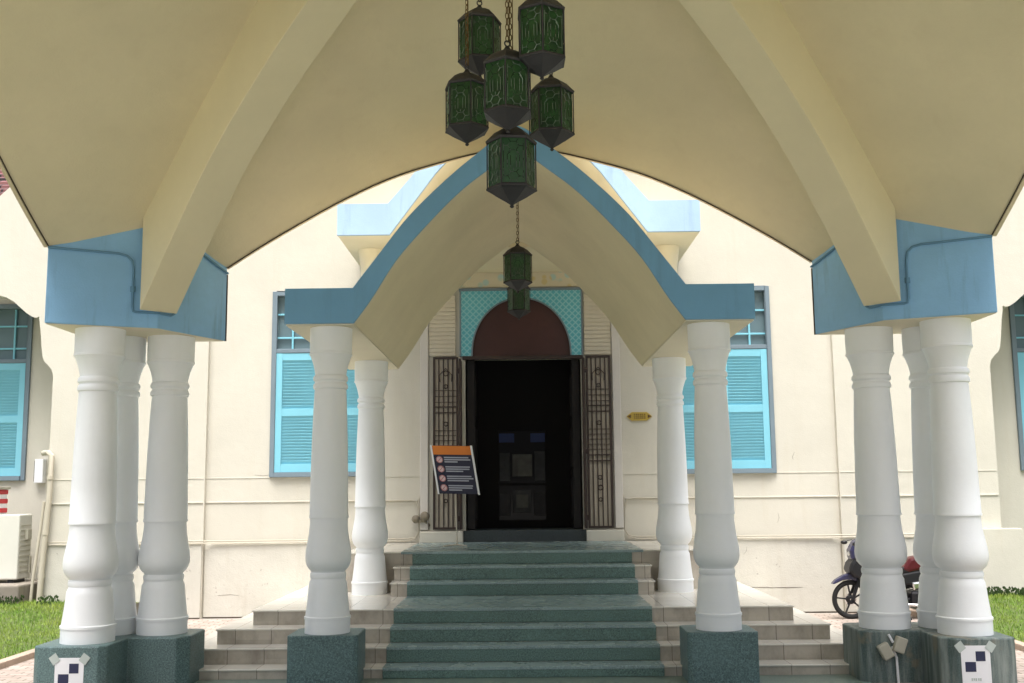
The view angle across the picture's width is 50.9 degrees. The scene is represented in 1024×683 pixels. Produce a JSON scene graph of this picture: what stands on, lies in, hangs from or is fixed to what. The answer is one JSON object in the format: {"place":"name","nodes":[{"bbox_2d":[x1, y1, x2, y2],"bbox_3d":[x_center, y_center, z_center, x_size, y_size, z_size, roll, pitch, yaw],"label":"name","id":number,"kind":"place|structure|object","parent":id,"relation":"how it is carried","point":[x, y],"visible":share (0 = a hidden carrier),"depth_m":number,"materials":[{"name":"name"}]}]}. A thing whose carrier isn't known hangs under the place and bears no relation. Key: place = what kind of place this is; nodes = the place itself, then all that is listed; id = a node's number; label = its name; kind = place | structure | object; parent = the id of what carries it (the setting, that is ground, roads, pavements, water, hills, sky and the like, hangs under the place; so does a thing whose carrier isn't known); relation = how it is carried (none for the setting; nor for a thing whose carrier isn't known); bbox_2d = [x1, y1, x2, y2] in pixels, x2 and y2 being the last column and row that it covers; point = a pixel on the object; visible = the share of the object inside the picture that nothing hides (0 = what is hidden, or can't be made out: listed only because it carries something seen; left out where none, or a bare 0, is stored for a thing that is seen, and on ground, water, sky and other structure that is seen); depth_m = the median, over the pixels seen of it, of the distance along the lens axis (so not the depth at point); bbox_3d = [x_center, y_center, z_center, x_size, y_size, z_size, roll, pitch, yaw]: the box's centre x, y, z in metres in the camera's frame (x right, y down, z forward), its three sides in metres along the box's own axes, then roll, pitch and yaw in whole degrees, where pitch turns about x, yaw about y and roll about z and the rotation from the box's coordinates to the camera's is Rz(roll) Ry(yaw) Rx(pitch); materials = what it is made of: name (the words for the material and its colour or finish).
{"place":"outdoors","nodes":[
{"label":"outdoors","id":0,"kind":"place"},
{"bbox_2d":[0,598,138,659],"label":"lawn","id":1,"kind":"structure","parent":0,"point":[21,632],"depth_m":14.19,"materials":[{"name":"plant"}]},
{"bbox_2d":[0,579,37,603],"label":"concrete slab","id":2,"kind":"structure","parent":1,"relation":"on","point":[17,589],"depth_m":16.24,"materials":[{"name":"beige concrete"}]},
{"bbox_2d":[0,514,31,582],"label":"air conditioner","id":3,"kind":"object","parent":2,"relation":"on","point":[15,545],"visible":1,"depth_m":16.64,"materials":[{"name":"white plastic"}]},
{"bbox_2d":[0,486,10,514],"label":"striped crate","id":4,"kind":"object","parent":3,"relation":"on","point":[3,498],"visible":0.99,"depth_m":16.94,"materials":[{"name":"red plastic"}]},
{"bbox_2d":[0,595,58,604],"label":"weeds","id":5,"kind":"object","parent":1,"relation":"on","point":[51,598],"visible":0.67,"depth_m":15.99,"materials":[{"name":"green plant"}]},
{"bbox_2d":[202,613,816,618],"bbox_3d":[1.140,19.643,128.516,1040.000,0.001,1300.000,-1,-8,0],"label":"ground","id":6,"kind":"structure","parent":0,"point":[239,618],"depth_m":16.48,"materials":[{"name":"concrete"}]},
{"bbox_2d":[0,648,34,669],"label":"kerb","id":7,"kind":"structure","parent":6,"relation":"on","point":[17,658],"depth_m":12.29,"materials":[{"name":"concrete"}]},
{"bbox_2d":[0,169,1023,618],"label":"mosque building","id":8,"kind":"structure","parent":6,"relation":"on","point":[544,397],"depth_m":16.93,"materials":[{"name":"beige paint"}]},
{"bbox_2d":[0,304,33,480],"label":"window","id":9,"kind":"structure","parent":8,"relation":"in","point":[16,326],"depth_m":17.92,"materials":[{"name":"blue paint"}]},
{"bbox_2d":[33,459,46,482],"bbox_3d":[-7.752,2.128,17.686,0.152,0.390,0.127,-1,-8,0],"label":"meter box","id":10,"kind":"object","parent":8,"relation":"attached to","point":[39,470],"visible":1,"depth_m":17.63,"materials":[{"name":"white plastic"}]},
{"bbox_2d":[29,450,54,601],"bbox_3d":[-7.303,2.874,16.639,0.239,2.382,0.452,6,-10,-40],"label":"drain pipe","id":11,"kind":"object","parent":8,"relation":"attached to","point":[46,506],"visible":0.93,"depth_m":16.52,"materials":[{"name":"beige plastic"}]},
{"bbox_2d":[269,291,358,476],"bbox_3d":[-3.003,0.662,17.038,1.586,2.951,0.228,-1,-8,0],"label":"window","id":12,"kind":"structure","parent":8,"relation":"in","point":[292,367],"depth_m":16.94,"materials":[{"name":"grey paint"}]},
{"bbox_2d":[412,511,429,526],"bbox_3d":[-1.407,2.745,16.625,0.280,0.241,0.177,-1,-8,0],"label":"spotlight","id":13,"kind":"object","parent":8,"relation":"attached to","point":[423,517],"depth_m":16.56,"materials":[{"name":"metal"}]},
{"bbox_2d":[467,360,477,528],"bbox_3d":[-0.630,1.653,17.258,0.133,2.652,0.780,-1,-8,0],"label":"timber door","id":14,"kind":"structure","parent":8,"relation":"in","point":[472,432],"depth_m":16.94,"materials":[{"name":"brown wood"}]},
{"bbox_2d":[337,155,700,275],"bbox_3d":[0.110,-0.544,16.084,5.122,6.617,2.077,-1,-8,0],"label":"gabled portal","id":15,"kind":"object","parent":8,"relation":"attached to","point":[671,229],"visible":0.41,"depth_m":15.25,"materials":[{"name":"blue paint"}]},
{"bbox_2d":[569,359,581,527],"bbox_3d":[1.005,1.635,17.246,0.133,2.652,0.780,-1,-8,0],"label":"timber door","id":16,"kind":"structure","parent":8,"relation":"in","point":[574,406],"depth_m":16.90,"materials":[{"name":"brown wood"}]},
{"bbox_2d":[627,412,651,420],"bbox_3d":[1.993,1.172,16.863,0.397,0.135,0.031,-1,-8,0],"label":"wall plaque","id":17,"kind":"object","parent":8,"relation":"attached to","point":[638,416],"depth_m":16.85,"materials":[{"name":"gold metal"}]},
{"bbox_2d":[682,286,776,473],"bbox_3d":[3.282,0.599,16.992,1.625,2.964,0.228,-1,-8,0],"label":"window","id":18,"kind":"structure","parent":8,"relation":"in","point":[750,397],"depth_m":16.89,"materials":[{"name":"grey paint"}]},
{"bbox_2d":[1008,294,1023,470],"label":"window","id":19,"kind":"structure","parent":8,"relation":"in","point":[1016,310],"depth_m":17.82,"materials":[{"name":"grey paint"}]},
{"bbox_2d":[909,608,1023,651],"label":"kerb","id":20,"kind":"structure","parent":6,"relation":"on","point":[1019,645],"depth_m":12.57,"materials":[{"name":"concrete"}]},
{"bbox_2d":[0,613,1023,682],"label":"brick path","id":21,"kind":"structure","parent":0,"point":[22,672],"depth_m":12.39,"materials":[{"name":"brick"}]},
{"bbox_2d":[0,0,1023,682],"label":"vaulted canopy","id":22,"kind":"object","parent":21,"relation":"on","point":[166,166],"visible":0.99,"depth_m":10.44,"materials":[{"name":"beige paint"}]},
{"bbox_2d":[49,653,89,682],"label":"target sheet","id":23,"kind":"object","parent":22,"relation":"attached to","point":[69,670],"visible":1,"depth_m":10.02,"materials":[{"name":"white paper"}]},
{"bbox_2d":[876,634,907,682],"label":"spotlights","id":24,"kind":"object","parent":22,"relation":"attached to","point":[886,651],"visible":1,"depth_m":10.48,"materials":[{"name":"white metal"}]},
{"bbox_2d":[954,641,995,682],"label":"target sheet","id":25,"kind":"object","parent":22,"relation":"attached to","point":[976,663],"visible":1,"depth_m":9.96,"materials":[{"name":"white paper"}]},
{"bbox_3d":[-0.040,-3.533,7.738,0.645,0.328,1.246,-1,-8,0],"label":"chandelier hook","id":26,"kind":"object","parent":22,"relation":"attached to","visible":0},
{"bbox_2d":[445,0,488,145],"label":"hanging lantern","id":27,"kind":"object","parent":26,"relation":"hanging from","point":[467,123],"visible":0.93,"depth_m":7.74,"materials":[{"name":"glass"}]},
{"bbox_2d":[457,0,501,76],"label":"hanging lantern","id":28,"kind":"object","parent":26,"relation":"hanging from","point":[484,34],"visible":0.82,"depth_m":8.08,"materials":[{"name":"glass"}]},
{"bbox_2d":[483,0,531,132],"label":"hanging lantern","id":29,"kind":"object","parent":26,"relation":"hanging from","point":[507,90],"visible":0.99,"depth_m":6.81,"materials":[{"name":"glass"}]},
{"bbox_2d":[486,0,536,207],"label":"hanging lantern","id":30,"kind":"object","parent":26,"relation":"hanging from","point":[511,168],"visible":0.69,"depth_m":7.01,"materials":[{"name":"glass"}]},
{"bbox_2d":[518,0,565,79],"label":"hanging lantern","id":31,"kind":"object","parent":26,"relation":"hanging from","point":[541,32],"visible":0.99,"depth_m":6.79,"materials":[{"name":"glass"}]},
{"bbox_2d":[529,73,574,150],"bbox_3d":[0.281,-2.509,8.021,0.297,2.256,0.343,-6,-10,36],"label":"hanging lantern","id":32,"kind":"object","parent":26,"relation":"hanging from","point":[552,124],"visible":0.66,"depth_m":7.79,"materials":[{"name":"glass"}]},
{"bbox_2d":[199,541,848,679],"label":"stone staircase","id":33,"kind":"structure","parent":21,"relation":"on","point":[541,609],"depth_m":11.95,"materials":[{"name":"beige tile"}]},
{"bbox_2d":[430,445,479,545],"bbox_3d":[-0.818,2.220,15.551,0.723,1.448,0.321,-1,-8,0],"label":"notice board","id":34,"kind":"object","parent":33,"relation":"on","point":[455,473],"visible":1,"depth_m":15.52,"materials":[{"name":"black plastic"}]},
{"bbox_2d":[831,538,920,619],"bbox_3d":[5.594,3.427,15.686,1.893,1.195,0.666,-1,-8,0],"label":"motorbike","id":35,"kind":"object","parent":21,"relation":"on","point":[910,567],"visible":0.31,"depth_m":15.60,"materials":[{"name":"black plastic"}]},
{"bbox_2d":[195,674,870,682],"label":"driveway floor","id":36,"kind":"structure","parent":0,"point":[835,678],"depth_m":10.81,"materials":[{"name":"grey stone"}]},
{"bbox_2d":[284,126,759,682],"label":"entrance porch","id":37,"kind":"object","parent":36,"relation":"on","point":[458,230],"visible":0.98,"depth_m":11.21,"materials":[{"name":"beige paint"}]},
{"bbox_2d":[503,202,532,292],"bbox_3d":[0.063,-1.170,12.497,0.343,1.234,0.297,-1,-8,0],"label":"hanging lantern","id":38,"kind":"object","parent":37,"relation":"hanging from","point":[517,264],"visible":0.93,"depth_m":12.35,"materials":[{"name":"glass"}]},
{"bbox_2d":[507,286,530,319],"bbox_3d":[0.094,-0.835,15.338,0.343,1.071,0.297,-1,-8,0],"label":"hanging lantern","id":39,"kind":"object","parent":37,"relation":"hanging from","point":[518,306],"visible":0.72,"depth_m":15.19,"materials":[{"name":"glass"}]},
{"bbox_2d":[988,592,1023,641],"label":"lawn","id":40,"kind":"structure","parent":0,"point":[1012,614],"depth_m":14.42,"materials":[{"name":"plant"}]},
{"bbox_2d":[987,586,1023,596],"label":"weeds","id":41,"kind":"object","parent":40,"relation":"on","point":[1006,591],"visible":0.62,"depth_m":15.86,"materials":[{"name":"green plant"}]}
]}

